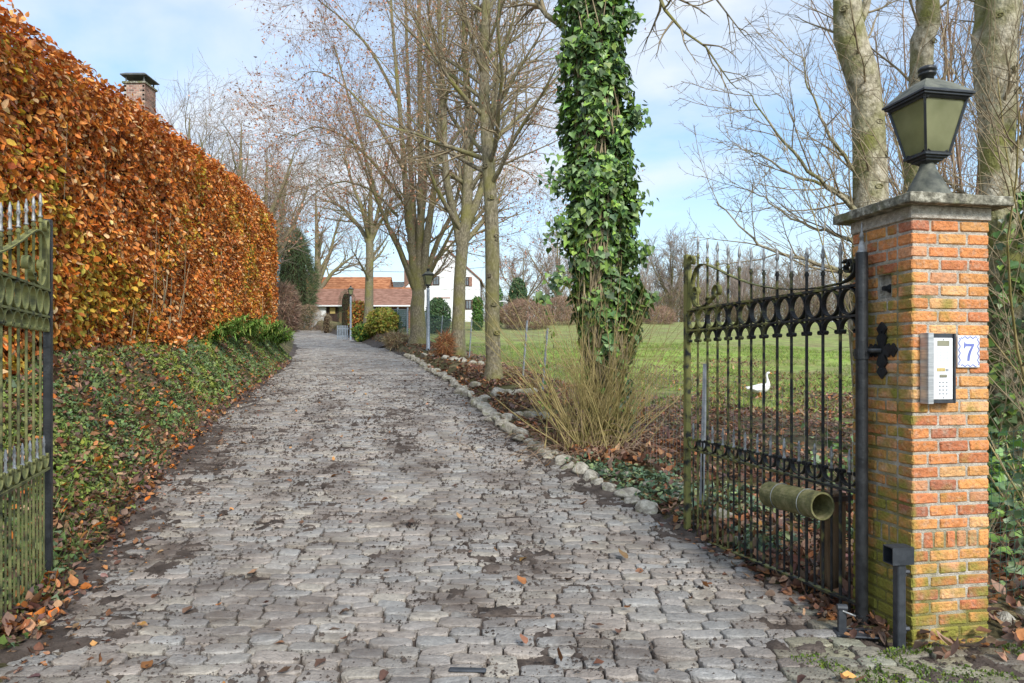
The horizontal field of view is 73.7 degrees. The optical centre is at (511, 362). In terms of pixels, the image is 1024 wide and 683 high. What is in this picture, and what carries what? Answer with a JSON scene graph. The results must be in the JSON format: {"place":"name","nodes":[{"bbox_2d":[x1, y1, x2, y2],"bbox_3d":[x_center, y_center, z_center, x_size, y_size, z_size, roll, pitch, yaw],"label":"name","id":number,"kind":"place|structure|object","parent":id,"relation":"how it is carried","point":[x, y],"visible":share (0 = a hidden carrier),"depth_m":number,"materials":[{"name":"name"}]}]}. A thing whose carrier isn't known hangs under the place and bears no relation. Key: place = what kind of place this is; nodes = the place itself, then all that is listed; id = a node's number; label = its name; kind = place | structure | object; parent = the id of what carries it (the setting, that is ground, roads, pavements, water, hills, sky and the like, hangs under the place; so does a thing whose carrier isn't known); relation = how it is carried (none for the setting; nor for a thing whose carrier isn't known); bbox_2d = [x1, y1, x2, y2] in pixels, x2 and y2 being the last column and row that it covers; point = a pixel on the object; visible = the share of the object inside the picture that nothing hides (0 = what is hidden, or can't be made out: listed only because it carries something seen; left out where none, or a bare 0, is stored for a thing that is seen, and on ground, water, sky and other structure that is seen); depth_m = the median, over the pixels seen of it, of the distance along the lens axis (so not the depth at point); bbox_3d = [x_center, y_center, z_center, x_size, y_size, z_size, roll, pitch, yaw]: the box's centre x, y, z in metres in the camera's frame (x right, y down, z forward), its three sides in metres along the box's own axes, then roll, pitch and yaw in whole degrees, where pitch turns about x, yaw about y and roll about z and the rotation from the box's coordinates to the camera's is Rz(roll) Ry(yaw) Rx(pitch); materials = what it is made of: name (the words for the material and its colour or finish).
{"place":"outdoors","nodes":[
{"label":"outdoors","id":0,"kind":"place"},
{"bbox_2d":[0,325,1023,682],"bbox_3d":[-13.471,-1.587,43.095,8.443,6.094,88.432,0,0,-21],"label":"driveway","id":1,"kind":"structure","parent":0,"point":[256,626],"depth_m":4.31,"materials":[{"name":"stone"}]},
{"bbox_2d":[337,325,348,338],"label":"slat fence","id":2,"kind":"object","parent":1,"relation":"on","point":[343,335],"visible":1,"depth_m":45.98,"materials":[{"name":"metal"}]},
{"bbox_2d":[348,286,353,339],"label":"lamp post","id":3,"kind":"object","parent":1,"relation":"on","point":[350,290],"visible":0.98,"depth_m":44.94,"materials":[{"name":"metal"}]},
{"bbox_2d":[448,667,486,672],"bbox_3d":[-0.200,1.381,3.070,0.170,0.014,0.036,0,0,3],"label":"iron drop stop","id":4,"kind":"object","parent":1,"relation":"on","point":[466,670],"visible":1,"depth_m":3.06,"materials":[{"name":"grey metal"}]},
{"bbox_2d":[500,413,513,420],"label":"edging stone","id":5,"kind":"object","parent":1,"relation":"on","point":[507,416],"visible":0.56,"depth_m":10.44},
{"bbox_2d":[11,373,1023,682],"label":"dirt crumbs","id":6,"kind":"object","parent":1,"relation":"on","point":[321,635],"visible":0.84,"depth_m":5.67,"materials":[{"name":"soil"}]},
{"bbox_2d":[511,427,529,436],"bbox_3d":[0.116,0.977,9.354,0.198,0.174,0.354,0,0,-29],"label":"edging stone","id":7,"kind":"object","parent":1,"relation":"on","point":[522,431],"visible":0.52,"depth_m":9.28,"materials":[{"name":"stone"}]},
{"bbox_2d":[583,469,599,480],"bbox_3d":[0.821,1.183,7.074,0.186,0.120,0.200,8,13,5],"label":"edging stone","id":8,"kind":"object","parent":1,"relation":"on","point":[590,474],"visible":0.73,"depth_m":7.05,"materials":[{"name":"stone"}]},
{"bbox_2d":[623,496,640,504],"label":"edging stone","id":9,"kind":"object","parent":1,"relation":"on","point":[633,500],"visible":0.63,"depth_m":6.20,"materials":[{"name":"stone"}]},
{"bbox_2d":[883,543,913,647],"bbox_3d":[1.900,1.165,3.359,0.114,0.530,0.072,0,0,-8],"label":"photocell post","id":10,"kind":"object","parent":1,"relation":"on","point":[898,557],"visible":0.92,"depth_m":3.34,"materials":[{"name":"black metal"}]},
{"bbox_2d":[791,643,1023,682],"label":"moss","id":11,"kind":"object","parent":1,"relation":"on","point":[875,671],"visible":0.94,"depth_m":3.10,"materials":[{"name":"green plant"}]},
{"bbox_2d":[833,191,1013,648],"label":"brick pillar","id":12,"kind":"structure","parent":1,"relation":"on","point":[928,269],"depth_m":3.45,"materials":[{"name":"brick"}]},
{"bbox_2d":[683,222,870,625],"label":"iron gate","id":13,"kind":"structure","parent":12,"relation":"attached to","point":[857,315],"depth_m":4.33,"materials":[{"name":"black metal"}]},
{"bbox_2d":[759,481,834,519],"bbox_3d":[1.672,0.810,4.042,0.166,0.176,0.486,0,0,-14],"label":"newspaper pipe","id":14,"kind":"object","parent":13,"relation":"attached to","point":[812,503],"visible":1,"depth_m":3.94,"materials":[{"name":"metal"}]},
{"bbox_2d":[867,322,897,378],"bbox_3d":[1.919,-0.065,3.585,0.062,0.300,0.220,0,0,-10],"label":"gate hinge plate","id":15,"kind":"object","parent":12,"relation":"attached to","point":[882,350],"visible":0.98,"depth_m":3.58,"materials":[{"name":"black paint"}]},
{"bbox_2d":[882,64,975,192],"bbox_3d":[2.215,-1.204,3.645,0.304,0.752,0.304,0,0,-10],"label":"pillar lantern","id":16,"kind":"object","parent":12,"relation":"on","point":[926,113],"visible":0.91,"depth_m":3.57,"materials":[{"name":"black paint"}]},
{"bbox_2d":[920,333,955,403],"bbox_3d":[2.113,0.028,3.385,0.163,0.349,0.056,0,0,-10],"label":"door intercom","id":17,"kind":"object","parent":12,"relation":"attached to","point":[937,367],"depth_m":3.36,"materials":[{"name":"grey plastic"}]},
{"bbox_2d":[956,335,979,367],"bbox_3d":[2.296,-0.057,3.440,0.128,0.161,0.014,0,0,-10],"label":"house number tile","id":18,"kind":"object","parent":12,"relation":"attached to","point":[967,351],"visible":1,"depth_m":3.43,"materials":[{"name":"ceramic"}]},
{"bbox_2d":[0,321,1023,682],"bbox_3d":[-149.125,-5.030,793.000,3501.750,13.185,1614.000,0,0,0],"label":"ground","id":19,"kind":"structure","parent":0,"point":[814,341],"depth_m":16.46,"materials":[{"name":"plant"}]},
{"bbox_2d":[0,193,52,631],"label":"iron gate","id":20,"kind":"structure","parent":19,"relation":"on","point":[26,304],"depth_m":3.85,"materials":[{"name":"green metal"}]},
{"bbox_2d":[0,0,279,379],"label":"beech hedge","id":21,"kind":"object","parent":19,"relation":"on","point":[160,233],"visible":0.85,"depth_m":9.14,"materials":[{"name":"orange plant"}]},
{"bbox_2d":[120,73,159,115],"bbox_3d":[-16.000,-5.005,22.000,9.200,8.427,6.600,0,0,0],"label":"chimney","id":22,"kind":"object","parent":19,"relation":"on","point":[137,85],"depth_m":21.67,"materials":[{"name":"brown brick"}]},
{"bbox_2d":[0,331,291,647],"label":"bank ground cover","id":23,"kind":"object","parent":19,"relation":"on","point":[71,453],"visible":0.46,"depth_m":7.34,"materials":[{"name":"green plant"}]},
{"bbox_2d":[156,56,260,186],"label":"bare tree","id":24,"kind":"object","parent":19,"relation":"on","point":[189,129],"visible":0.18,"depth_m":49.29,"materials":[{"name":"brown plant"}]},
{"bbox_2d":[203,322,238,342],"bbox_3d":[-6.236,-0.653,14.270,1.057,0.624,1.112,0,0,-26],"label":"fern","id":25,"kind":"object","parent":19,"relation":"on","point":[225,330],"visible":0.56,"depth_m":14.15,"materials":[{"name":"green plant"}]},
{"bbox_2d":[216,314,252,339],"bbox_3d":[-6.622,-0.822,15.541,1.405,0.699,1.183,0,0,-20],"label":"fern","id":26,"kind":"object","parent":19,"relation":"on","point":[242,326],"visible":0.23,"depth_m":15.59,"materials":[{"name":"green plant"}]},
{"bbox_2d":[231,315,264,342],"bbox_3d":[-6.836,-0.826,16.901,1.569,0.694,1.404,0,0,0],"label":"fern","id":27,"kind":"object","parent":19,"relation":"on","point":[247,330],"visible":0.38,"depth_m":16.97,"materials":[{"name":"green plant"}]},
{"bbox_2d":[241,313,272,334],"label":"fern","id":28,"kind":"object","parent":19,"relation":"on","point":[255,319],"visible":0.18,"depth_m":18.42,"materials":[{"name":"green plant"}]},
{"bbox_2d":[174,49,355,246],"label":"bare tree","id":29,"kind":"object","parent":19,"relation":"on","point":[238,166],"visible":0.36,"depth_m":45.23,"materials":[{"name":"brown plant"}]},
{"bbox_2d":[245,321,284,342],"bbox_3d":[-7.356,-0.857,19.786,1.573,0.759,1.454,0,0,-45],"label":"fern","id":30,"kind":"object","parent":19,"relation":"on","point":[271,330],"visible":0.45,"depth_m":19.69,"materials":[{"name":"green plant"}]},
{"bbox_2d":[204,110,343,265],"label":"bare tree","id":31,"kind":"object","parent":19,"relation":"on","point":[280,249],"visible":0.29,"depth_m":57.91,"materials":[{"name":"brown plant"}]},
{"bbox_2d":[268,324,291,342],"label":"fern","id":32,"kind":"object","parent":19,"relation":"on","point":[277,336],"visible":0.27,"depth_m":22.65,"materials":[{"name":"green plant"}]},
{"bbox_2d":[275,330,295,345],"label":"fern","id":33,"kind":"object","parent":19,"relation":"on","point":[286,338],"visible":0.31,"depth_m":24.24,"materials":[{"name":"green plant"}]},
{"bbox_2d":[275,279,303,331],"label":"bare shrub","id":34,"kind":"object","parent":19,"relation":"on","point":[288,295],"visible":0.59,"depth_m":61.40,"materials":[{"name":"brown plant"}]},
{"bbox_2d":[275,226,322,329],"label":"conifer","id":35,"kind":"object","parent":19,"relation":"on","point":[295,270],"visible":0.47,"depth_m":67.08,"materials":[{"name":"green plant"}]},
{"bbox_2d":[298,303,321,330],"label":"bare shrub","id":36,"kind":"object","parent":19,"relation":"on","point":[307,305],"visible":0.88,"depth_m":65.63,"materials":[{"name":"brown plant"}]},
{"bbox_2d":[251,149,391,289],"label":"lime tree","id":37,"kind":"object","parent":19,"relation":"on","point":[323,268],"visible":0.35,"depth_m":75.80,"materials":[{"name":"brown plant"}]},
{"bbox_2d":[321,313,332,332],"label":"bare shrub","id":38,"kind":"object","parent":19,"relation":"on","point":[326,325],"visible":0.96,"depth_m":59.80,"materials":[{"name":"brown plant"}]},
{"bbox_2d":[336,288,354,333],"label":"yew shrub","id":39,"kind":"object","parent":19,"relation":"on","point":[345,303],"visible":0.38,"depth_m":51.66,"materials":[{"name":"green plant"}]},
{"bbox_2d":[306,277,392,289],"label":"barn","id":40,"kind":"structure","parent":19,"relation":"on","point":[356,281],"depth_m":85.20,"materials":[{"name":"tile"}]},
{"bbox_2d":[270,79,439,322],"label":"lime tree","id":41,"kind":"object","parent":19,"relation":"on","point":[368,234],"visible":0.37,"depth_m":46.74,"materials":[{"name":"brown plant"}]},
{"bbox_2d":[346,300,364,326],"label":"orange shrub","id":42,"kind":"object","parent":19,"relation":"on","point":[357,311],"visible":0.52,"depth_m":48.50,"materials":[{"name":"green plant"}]},
{"bbox_2d":[304,287,411,327],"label":"outbuilding","id":43,"kind":"structure","parent":19,"relation":"on","point":[393,298],"depth_m":73.34,"materials":[{"name":"tile"}]},
{"bbox_2d":[350,323,370,341],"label":"yellow shrub","id":44,"kind":"object","parent":19,"relation":"on","point":[359,333],"visible":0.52,"depth_m":41.29,"materials":[{"name":"green plant"}]},
{"bbox_2d":[364,306,402,335],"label":"yellow shrub","id":45,"kind":"object","parent":19,"relation":"on","point":[386,317],"visible":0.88,"depth_m":40.35,"materials":[{"name":"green plant"}]},
{"bbox_2d":[377,324,409,349],"bbox_3d":[-5.189,-1.112,31.013,1.849,1.382,1.735,0,0,0],"label":"tan grass clump","id":46,"kind":"object","parent":19,"relation":"on","point":[398,337],"visible":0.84,"depth_m":30.72,"materials":[{"name":"brown plant"}]},
{"bbox_2d":[188,0,646,345],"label":"lime tree","id":47,"kind":"object","parent":19,"relation":"on","point":[418,244],"visible":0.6,"depth_m":28.34,"materials":[{"name":"brown plant"}]},
{"bbox_2d":[394,307,451,344],"bbox_3d":[-5.597,-2.015,38.357,0.770,2.977,12.222,0,0,-25],"label":"fence","id":48,"kind":"object","parent":19,"relation":"on","point":[404,315],"visible":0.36,"depth_m":38.34,"materials":[{"name":"metal"}]},
{"bbox_2d":[422,268,433,349],"bbox_3d":[-3.069,-1.939,25.000,0.380,3.020,0.380,0,0,-20],"label":"lamp post","id":49,"kind":"object","parent":19,"relation":"on","point":[427,275],"visible":0.98,"depth_m":24.94,"materials":[{"name":"metal"}]},
{"bbox_2d":[393,240,483,321],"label":"white house","id":50,"kind":"structure","parent":19,"relation":"on","point":[442,288],"depth_m":92.00,"materials":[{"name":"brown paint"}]},
{"bbox_2d":[465,300,471,309],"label":"window","id":51,"kind":"structure","parent":50,"relation":"in","point":[468,306],"depth_m":91.95,"materials":[{"name":"glass"}]},
{"bbox_2d":[425,297,451,333],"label":"holly shrub","id":52,"kind":"object","parent":19,"relation":"on","point":[437,308],"visible":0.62,"depth_m":59.30,"materials":[{"name":"green plant"}]},
{"bbox_2d":[430,328,457,356],"bbox_3d":[-2.130,-0.567,21.483,1.010,1.230,1.124,0,0,13],"label":"dry fern","id":53,"kind":"object","parent":19,"relation":"on","point":[446,339],"visible":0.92,"depth_m":21.38,"materials":[{"name":"brown plant"}]},
{"bbox_2d":[327,0,565,355],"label":"lime tree","id":54,"kind":"object","parent":19,"relation":"on","point":[465,223],"visible":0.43,"depth_m":21.81,"materials":[{"name":"brown plant"}]},
{"bbox_2d":[298,0,646,381],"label":"lime tree","id":55,"kind":"object","parent":19,"relation":"on","point":[485,112],"visible":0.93,"depth_m":14.39,"materials":[{"name":"brown plant"}]},
{"bbox_2d":[470,397,483,406],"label":"edging stone","id":56,"kind":"object","parent":19,"relation":"on","point":[474,401],"visible":0.45,"depth_m":12.11,"materials":[{"name":"stone"}]},
{"bbox_2d":[471,296,483,330],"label":"clipped conifer","id":57,"kind":"object","parent":19,"relation":"on","point":[477,316],"visible":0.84,"depth_m":65.67,"materials":[{"name":"green plant"}]},
{"bbox_2d":[477,402,490,410],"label":"edging stone","id":58,"kind":"object","parent":19,"relation":"on","point":[481,406],"visible":0.58,"depth_m":11.61,"materials":[{"name":"stone"}]},
{"bbox_2d":[482,407,496,415],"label":"edging stone","id":59,"kind":"object","parent":19,"relation":"on","point":[487,411],"visible":0.51,"depth_m":11.08,"materials":[{"name":"stone"}]},
{"bbox_2d":[490,387,506,396],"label":"edging stone","id":60,"kind":"object","parent":19,"relation":"on","point":[494,391],"visible":0.62,"depth_m":12.47,"materials":[{"name":"stone"}]},
{"bbox_2d":[499,285,503,323],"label":"clipped conifer","id":61,"kind":"object","parent":19,"relation":"on","point":[500,295],"visible":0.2,"depth_m":71.76,"materials":[{"name":"green plant"}]},
{"bbox_2d":[499,421,516,433],"bbox_3d":[-0.005,0.952,9.717,0.270,0.203,0.395,9,7,-29],"label":"edging stone","id":62,"kind":"object","parent":19,"relation":"on","point":[507,427],"visible":0.59,"depth_m":9.63,"materials":[{"name":"stone"}]},
{"bbox_2d":[0,331,1023,682],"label":"fallen leaves","id":63,"kind":"object","parent":19,"relation":"on","point":[14,623],"visible":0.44,"depth_m":6.59,"materials":[{"name":"brown plant"}]},
{"bbox_2d":[507,277,527,321],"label":"dark evergreen","id":64,"kind":"object","parent":19,"relation":"on","point":[515,294],"visible":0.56,"depth_m":87.31,"materials":[{"name":"green plant"}]},
{"bbox_2d":[512,434,525,440],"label":"edging stone","id":65,"kind":"object","parent":19,"relation":"on","point":[516,438],"visible":0.64,"depth_m":9.02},
{"bbox_2d":[500,297,556,329],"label":"bramble shrub","id":66,"kind":"object","parent":19,"relation":"on","point":[524,302],"visible":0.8,"depth_m":68.67,"materials":[{"name":"brown plant"}]},
{"bbox_2d":[499,242,558,299],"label":"bare tree","id":67,"kind":"object","parent":19,"relation":"on","point":[524,272],"visible":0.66,"depth_m":99.67,"materials":[{"name":"brown plant"}]},
{"bbox_2d":[523,411,536,418],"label":"edging stone","id":68,"kind":"object","parent":19,"relation":"on","point":[528,414],"visible":0.51,"depth_m":10.23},
{"bbox_2d":[499,208,572,313],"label":"bare tree","id":69,"kind":"object","parent":19,"relation":"on","point":[553,252],"visible":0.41,"depth_m":109.98,"materials":[{"name":"brown plant"}]},
{"bbox_2d":[537,448,550,455],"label":"edging stone","id":70,"kind":"object","parent":19,"relation":"on","point":[543,452],"visible":0.48,"depth_m":8.17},
{"bbox_2d":[538,294,559,431],"bbox_3d":[0.504,0.002,9.194,0.310,1.866,0.283,0,0,0],"label":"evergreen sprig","id":71,"kind":"object","parent":19,"relation":"on","point":[553,335],"visible":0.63,"depth_m":9.17,"materials":[{"name":"green plant"}]},
{"bbox_2d":[539,294,575,324],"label":"bramble shrub","id":72,"kind":"object","parent":19,"relation":"on","point":[560,302],"visible":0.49,"depth_m":77.00,"materials":[{"name":"brown plant"}]},
{"bbox_2d":[555,454,571,464],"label":"edging stone","id":73,"kind":"object","parent":19,"relation":"on","point":[560,460],"visible":0.53,"depth_m":7.73,"materials":[{"name":"stone"}]},
{"bbox_2d":[560,461,574,469],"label":"edging stone","id":74,"kind":"object","parent":19,"relation":"on","point":[571,464],"visible":0.56,"depth_m":7.50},
{"bbox_2d":[572,462,589,474],"bbox_3d":[0.754,1.157,7.330,0.182,0.182,0.237,0,0,23],"label":"edging stone","id":75,"kind":"object","parent":19,"relation":"on","point":[581,467],"visible":0.51,"depth_m":7.27,"materials":[{"name":"stone"}]},
{"bbox_2d":[448,235,724,476],"bbox_3d":[1.006,-0.017,8.058,3.525,2.923,2.734,0,0,0],"label":"willow shrub","id":76,"kind":"object","parent":19,"relation":"on","point":[601,435],"visible":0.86,"depth_m":8.02,"materials":[{"name":"plant"}]},
{"bbox_2d":[590,478,602,484],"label":"edging stone","id":77,"kind":"object","parent":19,"relation":"on","point":[598,481],"visible":0.77,"depth_m":6.87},
{"bbox_2d":[601,482,617,491],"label":"edging stone","id":78,"kind":"object","parent":19,"relation":"on","point":[608,486],"visible":0.66,"depth_m":6.61,"materials":[{"name":"stone"}]},
{"bbox_2d":[439,0,795,437],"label":"ivy covered tree","id":79,"kind":"object","parent":19,"relation":"on","point":[598,120],"visible":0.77,"depth_m":8.35,"materials":[{"name":"green plant"}]},
{"bbox_2d":[613,487,640,498],"bbox_3d":[1.108,1.245,6.423,0.289,0.157,0.202,9,0,35],"label":"edging stone","id":80,"kind":"object","parent":19,"relation":"on","point":[622,493],"visible":0.63,"depth_m":6.38,"materials":[{"name":"stone"}]},
{"bbox_2d":[425,315,853,565],"bbox_3d":[-0.970,-0.481,18.699,0.729,3.688,29.540,0,0,-13],"label":"wire fence","id":81,"kind":"object","parent":19,"relation":"on","point":[703,420],"visible":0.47,"depth_m":6.45,"materials":[{"name":"metal"}]},
{"bbox_2d":[446,282,847,321],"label":"hedgerow","id":82,"kind":"object","parent":19,"relation":"on","point":[722,318],"visible":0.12,"depth_m":99.19,"materials":[{"name":"brown plant"}]},
{"bbox_2d":[635,499,658,515],"bbox_3d":[1.176,1.269,6.007,0.191,0.133,0.286,0,0,3],"label":"edging stone","id":83,"kind":"object","parent":19,"relation":"on","point":[644,506],"visible":0.87,"depth_m":5.92,"materials":[{"name":"stone"}]},
{"bbox_2d":[642,304,678,324],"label":"bramble shrub","id":84,"kind":"object","parent":19,"relation":"on","point":[663,312],"visible":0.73,"depth_m":79.03,"materials":[{"name":"brown plant"}]},
{"bbox_2d":[635,222,705,308],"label":"bare tree","id":85,"kind":"object","parent":19,"relation":"on","point":[662,277],"visible":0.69,"depth_m":118.42,"materials":[{"name":"brown plant"}]},
{"bbox_2d":[509,239,849,321],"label":"woodland","id":86,"kind":"object","parent":19,"relation":"on","point":[756,280],"visible":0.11,"depth_m":115.03,"materials":[{"name":"plant"}]},
{"bbox_2d":[710,507,737,520],"bbox_3d":[1.760,1.264,5.624,0.223,0.123,0.206,19,9,39],"label":"edging stone","id":87,"kind":"object","parent":19,"relation":"on","point":[720,513],"visible":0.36,"depth_m":5.56,"materials":[{"name":"stone"}]},
{"bbox_2d":[699,235,759,313],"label":"bare tree","id":88,"kind":"object","parent":19,"relation":"on","point":[732,269],"visible":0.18,"depth_m":129.22,"materials":[{"name":"brown plant"}]},
{"bbox_2d":[746,372,771,396],"bbox_3d":[6.153,0.575,17.000,0.648,0.704,0.236,0,0,0],"label":"goose","id":89,"kind":"object","parent":19,"relation":"on","point":[757,388],"visible":0.88,"depth_m":16.93,"materials":[{"name":"white"}]},
{"bbox_2d":[747,240,838,291],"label":"bare tree","id":90,"kind":"object","parent":19,"relation":"on","point":[810,252],"visible":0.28,"depth_m":125.03,"materials":[{"name":"brown plant"}]},
{"bbox_2d":[564,416,1023,596],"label":"creeping ivy","id":91,"kind":"object","parent":19,"relation":"on","point":[1001,477],"visible":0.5,"depth_m":5.67,"materials":[{"name":"green plant"}]},
{"bbox_2d":[665,0,931,488],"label":"maple tree","id":92,"kind":"object","parent":19,"relation":"on","point":[859,55],"visible":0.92,"depth_m":6.42,"materials":[{"name":"brown plant"}]},
{"bbox_2d":[820,490,852,588],"bbox_3d":[1.948,1.090,4.142,0.190,0.626,0.115,0,0,-20],"label":"wooden post","id":93,"kind":"object","parent":19,"relation":"on","point":[835,542],"visible":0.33,"depth_m":4.10,"materials":[{"name":"brown wood"}]},
{"bbox_2d":[832,604,880,639],"bbox_3d":[1.778,1.322,3.504,0.240,0.156,0.110,0,0,8],"label":"gate stop","id":94,"kind":"object","parent":19,"relation":"on","point":[840,629],"visible":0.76,"depth_m":3.51,"materials":[{"name":"grey metal"}]},
{"bbox_2d":[732,0,1023,533],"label":"hazel shrub","id":95,"kind":"object","parent":19,"relation":"on","point":[1007,244],"visible":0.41,"depth_m":4.89,"materials":[{"name":"plant"}]},
{"bbox_2d":[795,0,971,193],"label":"maple tree","id":96,"kind":"object","parent":19,"relation":"on","point":[926,57],"visible":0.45,"depth_m":7.12,"materials":[{"name":"brown plant"}]},
{"bbox_2d":[746,430,1023,587],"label":"dead brushwood","id":97,"kind":"object","parent":19,"relation":"on","point":[1003,532],"visible":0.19,"depth_m":4.59,"materials":[{"name":"plant"}]},
{"bbox_2d":[758,0,1023,335],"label":"hazel shrub","id":98,"kind":"object","parent":19,"relation":"on","point":[959,161],"visible":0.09,"depth_m":8.70,"materials":[{"name":"plant"}]},
{"bbox_2d":[875,0,1023,511],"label":"maple tree","id":99,"kind":"object","parent":19,"relation":"on","point":[1006,17],"visible":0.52,"depth_m":5.97,"materials":[{"name":"brown plant"}]},
{"bbox_2d":[987,429,1023,604],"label":"fence","id":100,"kind":"object","parent":19,"relation":"on","point":[999,492],"visible":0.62,"depth_m":3.88,"materials":[{"name":"green paint"}]},
{"bbox_2d":[997,611,1015,625],"bbox_3d":[2.616,1.363,3.618,0.102,0.080,0.085,0,0,21],"label":"edging stone","id":101,"kind":"object","parent":19,"relation":"on","point":[1003,616],"visible":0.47,"depth_m":3.61,"materials":[{"name":"stone"}]},
{"bbox_2d":[1009,606,1023,614],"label":"edging stone","id":102,"kind":"object","parent":19,"relation":"on","point":[1019,610],"visible":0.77,"depth_m":3.74,"materials":[{"name":"stone"}]},
{"bbox_2d":[0,0,1023,321],"label":"sky","id":103,"kind":"structure","parent":0,"point":[159,39],"materials":[{"name":"blue"}]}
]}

